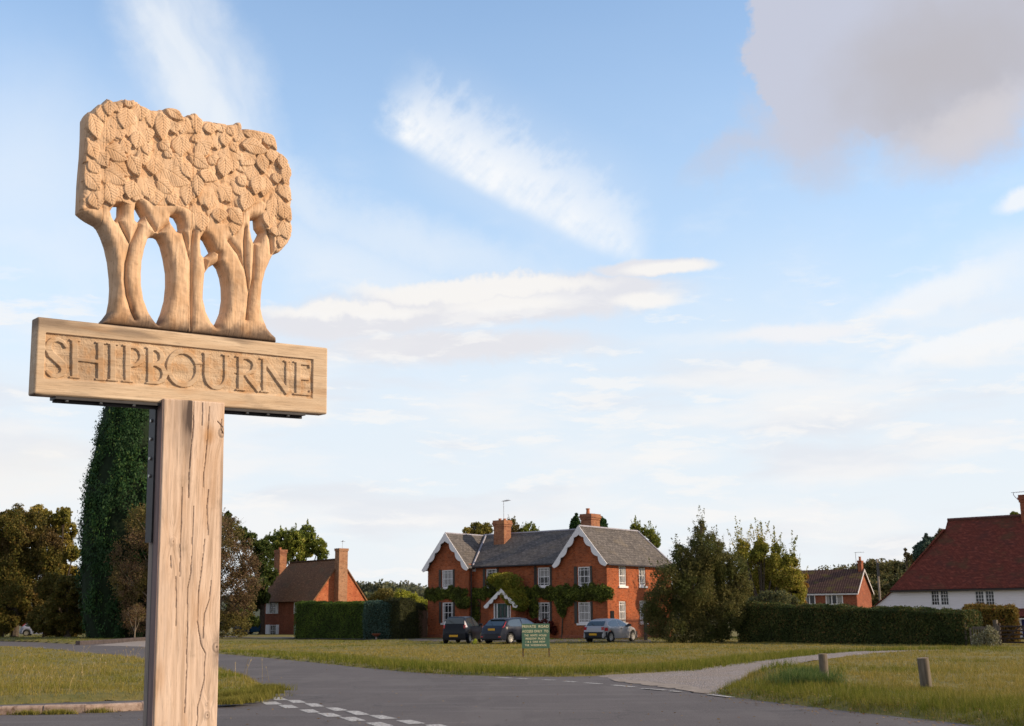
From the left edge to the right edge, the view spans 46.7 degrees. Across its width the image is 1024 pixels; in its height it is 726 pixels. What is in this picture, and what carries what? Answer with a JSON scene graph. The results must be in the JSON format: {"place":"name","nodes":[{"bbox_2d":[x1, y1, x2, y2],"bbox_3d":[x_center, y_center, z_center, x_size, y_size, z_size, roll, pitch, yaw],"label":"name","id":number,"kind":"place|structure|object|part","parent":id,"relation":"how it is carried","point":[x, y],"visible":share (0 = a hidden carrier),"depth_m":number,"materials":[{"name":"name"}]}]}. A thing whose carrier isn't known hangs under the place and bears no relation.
{"place":"outdoors","nodes":[
{"label":"outdoors","id":0,"kind":"place"},
{"bbox_2d":[98,640,145,646],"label":"driveway apron","id":1,"kind":"object","parent":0,"point":[138,643],"visible":0.31,"depth_m":78.14,"materials":[{"name":"concrete"}]},
{"bbox_2d":[0,629,258,643],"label":"roadside verge","id":2,"kind":"structure","parent":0,"point":[43,639],"depth_m":95.17,"materials":[{"name":"green plant"}]},
{"bbox_2d":[0,611,20,636],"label":"hedgerow bush","id":3,"kind":"object","parent":2,"relation":"on","point":[9,624],"visible":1,"depth_m":108.49,"materials":[{"name":"green plant"}]},
{"bbox_2d":[0,503,68,636],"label":"oak tree","id":4,"kind":"object","parent":2,"relation":"on","point":[24,567],"visible":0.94,"depth_m":109.25,"materials":[{"name":"green plant"}]},
{"bbox_2d":[19,624,51,635],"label":"parked car","id":5,"kind":"object","parent":2,"relation":"on","point":[24,630],"visible":0.41,"depth_m":114.61,"materials":[{"name":"white paint"}]},
{"bbox_2d":[25,604,77,636],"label":"hedgerow bush","id":6,"kind":"object","parent":2,"relation":"on","point":[31,616],"visible":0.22,"depth_m":106.06,"materials":[{"name":"green plant"}]},
{"bbox_2d":[29,504,80,611],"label":"oak tree","id":7,"kind":"object","parent":2,"relation":"on","point":[60,522],"visible":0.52,"depth_m":116.76,"materials":[{"name":"green plant"}]},
{"bbox_2d":[33,572,85,636],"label":"oak tree","id":8,"kind":"object","parent":2,"relation":"on","point":[61,592],"visible":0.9,"depth_m":104.08,"materials":[{"name":"green plant"}]},
{"bbox_2d":[73,406,149,637],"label":"cypress tree","id":9,"kind":"object","parent":2,"relation":"on","point":[116,482],"visible":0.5,"depth_m":99.54,"materials":[{"name":"green plant"}]},
{"bbox_2d":[77,595,712,621],"bbox_3d":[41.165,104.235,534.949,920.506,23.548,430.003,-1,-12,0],"label":"hills","id":10,"kind":"structure","parent":0,"point":[257,613],"depth_m":431.24,"materials":[{"name":"green plant"}]},
{"bbox_2d":[385,580,423,590],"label":"distant wood","id":11,"kind":"object","parent":10,"relation":"on","point":[411,583],"visible":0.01,"depth_m":550.04,"materials":[{"name":"green plant"}]},
{"bbox_2d":[219,636,650,642],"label":"private lane","id":12,"kind":"structure","parent":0,"point":[563,640],"depth_m":77.42,"materials":[{"name":"grey asphalt"}]},
{"bbox_2d":[583,618,636,641],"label":"parked car","id":13,"kind":"object","parent":12,"relation":"on","point":[610,629],"visible":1,"depth_m":68.85,"materials":[{"name":"silver metal"}]},
{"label":"rear window","id":14,"kind":"part","parent":13,"relation":"part of","materials":[{"name":"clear glass"}]},
{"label":"side window","id":15,"kind":"part","parent":13,"relation":"part of","materials":[{"name":"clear glass"}]},
{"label":"side window","id":16,"kind":"part","parent":13,"relation":"part of","materials":[{"name":"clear glass"}]},
{"bbox_2d":[0,640,974,725],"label":"road","id":17,"kind":"structure","parent":0,"point":[346,695],"depth_m":22.38,"materials":[{"name":"grey asphalt"}]},
{"bbox_2d":[5,707,122,714],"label":"kerb weeds","id":18,"kind":"object","parent":17,"relation":"on","point":[57,712],"visible":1,"depth_m":21.11,"materials":[{"name":"green plant"}]},
{"bbox_2d":[0,702,142,714],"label":"kerb","id":19,"kind":"structure","parent":17,"relation":"on","point":[134,706],"depth_m":21.38,"materials":[{"name":"concrete"}]},
{"bbox_2d":[75,637,145,644],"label":"bank edging","id":20,"kind":"object","parent":17,"relation":"on","point":[88,642],"visible":0.58,"depth_m":82.58,"materials":[{"name":"grey concrete"}]},
{"bbox_2d":[0,645,261,704],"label":"grass island","id":21,"kind":"structure","parent":17,"relation":"on","point":[97,696],"depth_m":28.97,"materials":[{"name":"green plant"}]},
{"bbox_2d":[4,646,268,691],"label":"seed stalks","id":22,"kind":"object","parent":21,"relation":"on","point":[94,670],"visible":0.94,"depth_m":29.40,"materials":[{"name":"beige plant"}]},
{"bbox_2d":[218,682,296,697],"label":"corner tufts","id":23,"kind":"object","parent":21,"relation":"on","point":[272,688],"visible":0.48,"depth_m":24.78,"materials":[{"name":"green plant"}]},
{"bbox_2d":[123,602,143,637],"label":"young tree","id":24,"kind":"object","parent":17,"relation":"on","point":[138,612],"visible":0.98,"depth_m":91.02,"materials":[{"name":"brown plant"}]},
{"bbox_2d":[217,692,286,704],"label":"grass","id":25,"kind":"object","parent":17,"relation":"on","point":[245,698],"visible":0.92,"depth_m":22.88,"materials":[{"name":"green plant"}]},
{"bbox_2d":[0,648,1020,725],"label":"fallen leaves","id":26,"kind":"object","parent":17,"relation":"on","point":[669,693],"visible":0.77,"depth_m":21.67,"materials":[{"name":"brown plant"}]},
{"bbox_2d":[611,679,711,693],"bbox_3d":[3.894,7.623,28.090,1.515,0.001,6.762,3,-12,-15],"label":"track entrance","id":27,"kind":"object","parent":17,"relation":"on","point":[681,687],"visible":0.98,"depth_m":27.85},
{"bbox_2d":[0,0,1023,594],"label":"sky","id":28,"kind":"structure","parent":0,"point":[658,262],"materials":[{"name":"blue"}]},
{"bbox_2d":[219,630,1023,676],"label":"field","id":29,"kind":"structure","parent":0,"point":[238,639],"depth_m":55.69,"materials":[{"name":"green plant"}]},
{"bbox_2d":[103,503,265,638],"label":"copper beech","id":30,"kind":"object","parent":29,"relation":"on","point":[235,599],"visible":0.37,"depth_m":94.91,"materials":[{"name":"brown plant"}]},
{"bbox_2d":[234,624,260,634],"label":"parked car","id":31,"kind":"object","parent":29,"relation":"on","point":[251,630],"visible":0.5,"depth_m":113.94,"materials":[{"name":"blue paint"}]},
{"bbox_2d":[263,519,328,564],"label":"lime tree","id":32,"kind":"object","parent":29,"relation":"on","point":[302,540],"visible":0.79,"depth_m":137.55,"materials":[{"name":"green plant"}]},
{"bbox_2d":[265,540,366,633],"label":"tiled cottage","id":33,"kind":"structure","parent":29,"relation":"on","point":[329,580],"depth_m":114.35,"materials":[{"name":"tile"}]},
{"bbox_2d":[270,603,274,613],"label":"window","id":34,"kind":"structure","parent":33,"relation":"in","point":[272,605],"depth_m":116.74,"materials":[{"name":"white paint"}]},
{"bbox_2d":[270,625,275,633],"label":"window","id":35,"kind":"structure","parent":33,"relation":"in","point":[272,627],"depth_m":116.15,"materials":[{"name":"white paint"}]},
{"bbox_2d":[293,600,370,638],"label":"clipped hedge","id":36,"kind":"object","parent":29,"relation":"on","point":[330,619],"visible":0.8,"depth_m":88.57,"materials":[{"name":"green plant"}]},
{"bbox_2d":[361,599,395,639],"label":"clipped hedge","id":37,"kind":"object","parent":29,"relation":"on","point":[375,616],"visible":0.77,"depth_m":85.19,"materials":[{"name":"green plant"}]},
{"bbox_2d":[413,601,427,637],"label":"yew arch","id":38,"kind":"structure","parent":29,"relation":"on","point":[420,606],"depth_m":88.00,"materials":[{"name":"green plant"}]},
{"bbox_2d":[443,616,482,643],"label":"parked car","id":39,"kind":"object","parent":29,"relation":"on","point":[468,629],"visible":0.95,"depth_m":68.81,"materials":[{"name":"black paint"}]},
{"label":"rear window","id":40,"kind":"part","parent":39,"relation":"part of","materials":[{"name":"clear glass"}]},
{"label":"side window","id":41,"kind":"part","parent":39,"relation":"part of","materials":[{"name":"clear glass"}]},
{"bbox_2d":[481,617,534,643],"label":"parked car","id":42,"kind":"object","parent":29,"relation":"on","point":[508,630],"visible":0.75,"depth_m":67.12,"materials":[{"name":"blue paint"}]},
{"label":"rear window","id":43,"kind":"part","parent":42,"relation":"part of","materials":[{"name":"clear glass"}]},
{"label":"side window","id":44,"kind":"part","parent":42,"relation":"part of","materials":[{"name":"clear glass"}]},
{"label":"side window","id":45,"kind":"part","parent":42,"relation":"part of","materials":[{"name":"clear glass"}]},
{"bbox_2d":[522,624,549,656],"bbox_3d":[0.921,10.896,45.762,1.072,1.633,0.089,-1,-12,3],"label":"road notice","id":46,"kind":"object","parent":29,"relation":"on","point":[535,635],"visible":1,"depth_m":45.79,"materials":[{"name":"green metal"}]},
{"bbox_2d":[610,611,647,639],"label":"iron railing","id":47,"kind":"object","parent":29,"relation":"on","point":[633,622],"visible":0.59,"depth_m":74.16,"materials":[{"name":"black metal"}]},
{"bbox_2d":[802,574,808,603],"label":"cherry tree","id":48,"kind":"object","parent":29,"relation":"on","point":[807,585],"visible":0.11,"depth_m":127.64,"materials":[{"name":"green plant"}]},
{"bbox_2d":[735,600,983,645],"bbox_3d":[17.624,13.555,61.994,1.925,2.518,14.612,9,-15,-37],"label":"long hedge","id":49,"kind":"object","parent":29,"relation":"on","point":[823,623],"visible":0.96,"depth_m":60.86,"materials":[{"name":"green plant"}]},
{"bbox_2d":[876,559,880,600],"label":"utility pole","id":50,"kind":"object","parent":29,"relation":"on","point":[878,574],"visible":0.68,"depth_m":110.08,"materials":[{"name":"grey wood"}]},
{"bbox_2d":[873,491,1023,637],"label":"white house","id":51,"kind":"structure","parent":29,"relation":"on","point":[958,563],"depth_m":75.78,"materials":[{"name":"tile"}]},
{"bbox_2d":[930,591,950,606],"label":"window","id":52,"kind":"structure","parent":51,"relation":"in","point":[938,598],"depth_m":75.15,"materials":[{"name":"white paint"}]},
{"bbox_2d":[974,590,995,604],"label":"window","id":53,"kind":"structure","parent":51,"relation":"in","point":[985,596],"depth_m":73.47,"materials":[{"name":"white paint"}]},
{"bbox_2d":[970,625,1001,646],"bbox_3d":[21.757,12.601,54.553,1.253,1.104,1.239,-1,-12,0],"label":"rose bush","id":54,"kind":"object","parent":29,"relation":"on","point":[991,638],"visible":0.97,"depth_m":54.43,"materials":[{"name":"green plant"}]},
{"bbox_2d":[960,601,1021,641],"bbox_3d":[25.282,13.726,62.585,2.978,2.286,1.824,-6,-13,23],"label":"yellow hedge","id":55,"kind":"object","parent":29,"relation":"on","point":[1005,615],"visible":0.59,"depth_m":61.90,"materials":[{"name":"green plant"}]},
{"bbox_2d":[599,650,928,695],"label":"gravel track","id":56,"kind":"structure","parent":0,"point":[711,678],"depth_m":32.59,"materials":[{"name":"grey gravel"}]},
{"bbox_2d":[711,646,1023,725],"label":"grass verge","id":57,"kind":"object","parent":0,"point":[908,715],"depth_m":23.81,"materials":[{"name":"green plant"}]},
{"bbox_2d":[753,663,855,685],"bbox_3d":[6.170,6.737,25.702,2.280,0.363,3.680,-3,-12,10],"label":"dark tuft","id":58,"kind":"object","parent":57,"relation":"on","point":[797,673],"visible":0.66,"depth_m":24.65,"materials":[{"name":"green plant"}]},
{"bbox_2d":[818,653,828,674],"bbox_3d":[6.839,6.879,25.982,0.191,1.011,0.189,2,-12,-17],"label":"wooden bollard","id":59,"kind":"object","parent":57,"relation":"on","point":[823,661],"visible":0.49,"depth_m":25.97,"materials":[{"name":"brown wood"}]},
{"bbox_2d":[917,657,931,687],"bbox_3d":[8.051,6.238,23.035,0.223,1.016,0.224,0,-12,-18],"label":"wooden bollard","id":60,"kind":"object","parent":57,"relation":"on","point":[924,671],"visible":0.58,"depth_m":23.00,"materials":[{"name":"brown wood"}]},
{"bbox_2d":[907,685,956,690],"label":"grass","id":61,"kind":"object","parent":57,"relation":"on","point":[930,687],"visible":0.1,"depth_m":22.79,"materials":[{"name":"green plant"}]},
{"bbox_2d":[964,622,1000,645],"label":"wicket gate","id":62,"kind":"structure","parent":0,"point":[981,627],"depth_m":55.82,"materials":[{"name":"grey wood"}]},
{"bbox_2d":[992,620,1023,643],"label":"five bar gate","id":63,"kind":"structure","parent":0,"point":[1012,631],"depth_m":56.10,"materials":[{"name":"brown wood"}]},
{"label":"ground","id":64,"kind":"structure","parent":0,"visible":0},
{"bbox_2d":[28,99,326,725],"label":"village sign","id":65,"kind":"object","parent":64,"relation":"on","point":[186,371],"visible":1,"depth_m":5.50,"materials":[{"name":"brown wood"}]},
{"bbox_2d":[219,603,260,631],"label":"holly bush","id":66,"kind":"object","parent":64,"relation":"on","point":[255,621],"visible":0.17,"depth_m":111.17,"materials":[{"name":"green plant"}]},
{"bbox_2d":[223,510,278,634],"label":"tree","id":67,"kind":"object","parent":64,"relation":"on","point":[268,575],"visible":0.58,"depth_m":116.27,"materials":[{"name":"green plant"}]},
{"bbox_2d":[366,587,396,600],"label":"hornbeam shrub","id":68,"kind":"object","parent":64,"relation":"on","point":[381,594],"visible":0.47,"depth_m":129.34,"materials":[{"name":"green plant"}]},
{"bbox_2d":[356,579,427,609],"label":"wood","id":69,"kind":"object","parent":64,"relation":"on","point":[368,589],"visible":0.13,"depth_m":313.63,"materials":[{"name":"green plant"}]},
{"bbox_2d":[383,596,416,638],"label":"clipped hedge","id":70,"kind":"object","parent":64,"relation":"on","point":[402,625],"visible":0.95,"depth_m":85.12,"materials":[{"name":"green plant"}]},
{"bbox_2d":[394,588,427,610],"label":"willow shrub","id":71,"kind":"object","parent":64,"relation":"on","point":[402,592],"visible":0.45,"depth_m":122.09,"materials":[{"name":"green plant"}]},
{"bbox_2d":[419,610,426,637],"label":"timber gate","id":72,"kind":"structure","parent":64,"relation":"on","point":[424,626],"depth_m":88.73,"materials":[{"name":"brown wood"}]},
{"bbox_2d":[462,521,493,534],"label":"maple tree","id":73,"kind":"object","parent":64,"relation":"on","point":[478,527],"visible":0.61,"depth_m":123.75,"materials":[{"name":"green plant"}]},
{"bbox_2d":[507,515,522,532],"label":"birch tree","id":74,"kind":"object","parent":64,"relation":"on","point":[515,528],"visible":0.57,"depth_m":123.54,"materials":[{"name":"green plant"}]},
{"bbox_2d":[520,521,539,531],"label":"ash tree","id":75,"kind":"object","parent":64,"relation":"on","point":[526,528],"visible":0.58,"depth_m":124.10,"materials":[{"name":"green plant"}]},
{"bbox_2d":[527,617,557,634],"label":"red berberis","id":76,"kind":"object","parent":64,"relation":"on","point":[552,627],"visible":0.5,"depth_m":82.42,"materials":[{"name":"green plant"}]},
{"bbox_2d":[422,499,671,638],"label":"brick house","id":77,"kind":"structure","parent":64,"relation":"on","point":[589,549],"depth_m":84.77,"materials":[{"name":"red brick"}]},
{"bbox_2d":[440,602,452,624],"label":"window","id":78,"kind":"structure","parent":77,"relation":"in","point":[447,606],"depth_m":88.47,"materials":[{"name":"white paint"}]},
{"bbox_2d":[442,570,452,588],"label":"window","id":79,"kind":"structure","parent":77,"relation":"in","point":[447,575],"depth_m":88.99,"materials":[{"name":"white paint"}]},
{"bbox_2d":[486,569,496,588],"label":"window","id":80,"kind":"structure","parent":77,"relation":"in","point":[488,571],"depth_m":87.24,"materials":[{"name":"white paint"}]},
{"bbox_2d":[423,572,614,638],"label":"climbing plant","id":81,"kind":"object","parent":77,"relation":"attached to","point":[565,596],"visible":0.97,"depth_m":83.96,"materials":[{"name":"green plant"}]},
{"bbox_2d":[538,567,549,587],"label":"window","id":82,"kind":"structure","parent":77,"relation":"in","point":[543,573],"depth_m":84.21,"materials":[{"name":"white paint"}]},
{"bbox_2d":[538,602,549,621],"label":"window","id":83,"kind":"structure","parent":77,"relation":"in","point":[544,610],"depth_m":83.74,"materials":[{"name":"white paint"}]},
{"bbox_2d":[576,602,590,624],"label":"window","id":84,"kind":"structure","parent":77,"relation":"in","point":[584,608],"depth_m":80.98,"materials":[{"name":"white paint"}]},
{"bbox_2d":[578,567,589,586],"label":"window","id":85,"kind":"structure","parent":77,"relation":"in","point":[583,572],"depth_m":81.48,"materials":[{"name":"white paint"}]},
{"bbox_2d":[619,601,625,621],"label":"window","id":86,"kind":"structure","parent":77,"relation":"in","point":[622,611],"depth_m":81.32,"materials":[{"name":"white paint"}]},
{"bbox_2d":[618,566,627,587],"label":"window","id":87,"kind":"structure","parent":77,"relation":"in","point":[622,575],"depth_m":81.88,"materials":[{"name":"white paint"}]},
{"bbox_2d":[638,567,647,587],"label":"window","id":88,"kind":"structure","parent":77,"relation":"in","point":[641,569],"depth_m":83.86,"materials":[{"name":"white paint"}]},
{"bbox_2d":[639,601,647,624],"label":"window","id":89,"kind":"structure","parent":77,"relation":"in","point":[641,602],"depth_m":83.25,"materials":[{"name":"white paint"}]},
{"bbox_2d":[569,513,607,528],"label":"spruce tree","id":90,"kind":"object","parent":64,"relation":"on","point":[575,521],"visible":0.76,"depth_m":114.04,"materials":[{"name":"green plant"}]},
{"bbox_2d":[630,515,660,547],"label":"poplar tree","id":91,"kind":"object","parent":64,"relation":"on","point":[652,537],"visible":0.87,"depth_m":118.92,"materials":[{"name":"green plant"}]},
{"bbox_2d":[638,507,753,642],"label":"hawthorn tree","id":92,"kind":"object","parent":64,"relation":"on","point":[706,570],"visible":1,"depth_m":67.06,"materials":[{"name":"green plant"}]},
{"bbox_2d":[727,516,808,604],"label":"hazel tree","id":93,"kind":"object","parent":64,"relation":"on","point":[776,570],"visible":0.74,"depth_m":82.52,"materials":[{"name":"green plant"}]},
{"bbox_2d":[746,589,799,604],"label":"laurel shrub","id":94,"kind":"object","parent":64,"relation":"on","point":[771,596],"visible":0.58,"depth_m":76.14,"materials":[{"name":"green plant"}]},
{"bbox_2d":[672,558,911,606],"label":"hillside wood","id":95,"kind":"object","parent":64,"relation":"on","point":[892,572],"visible":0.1,"depth_m":280.30,"materials":[{"name":"green plant"}]},
{"bbox_2d":[787,552,873,607],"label":"brick house","id":96,"kind":"structure","parent":64,"relation":"on","point":[848,586],"depth_m":149.18,"materials":[{"name":"red brick"}]},
{"bbox_2d":[805,595,815,603],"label":"window","id":97,"kind":"structure","parent":96,"relation":"in","point":[810,599],"depth_m":149.08,"materials":[{"name":"white paint"}]},
{"bbox_2d":[825,595,842,604],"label":"window","id":98,"kind":"structure","parent":96,"relation":"in","point":[832,599],"depth_m":147.65,"materials":[{"name":"white paint"}]},
{"bbox_2d":[903,528,941,570],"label":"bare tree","id":99,"kind":"object","parent":64,"relation":"on","point":[906,555],"visible":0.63,"depth_m":123.26,"materials":[{"name":"green plant"}]},
{"bbox_2d":[912,533,935,561],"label":"spruce tree","id":100,"kind":"object","parent":64,"relation":"on","point":[920,547],"visible":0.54,"depth_m":118.28,"materials":[{"name":"green plant"}]}
]}

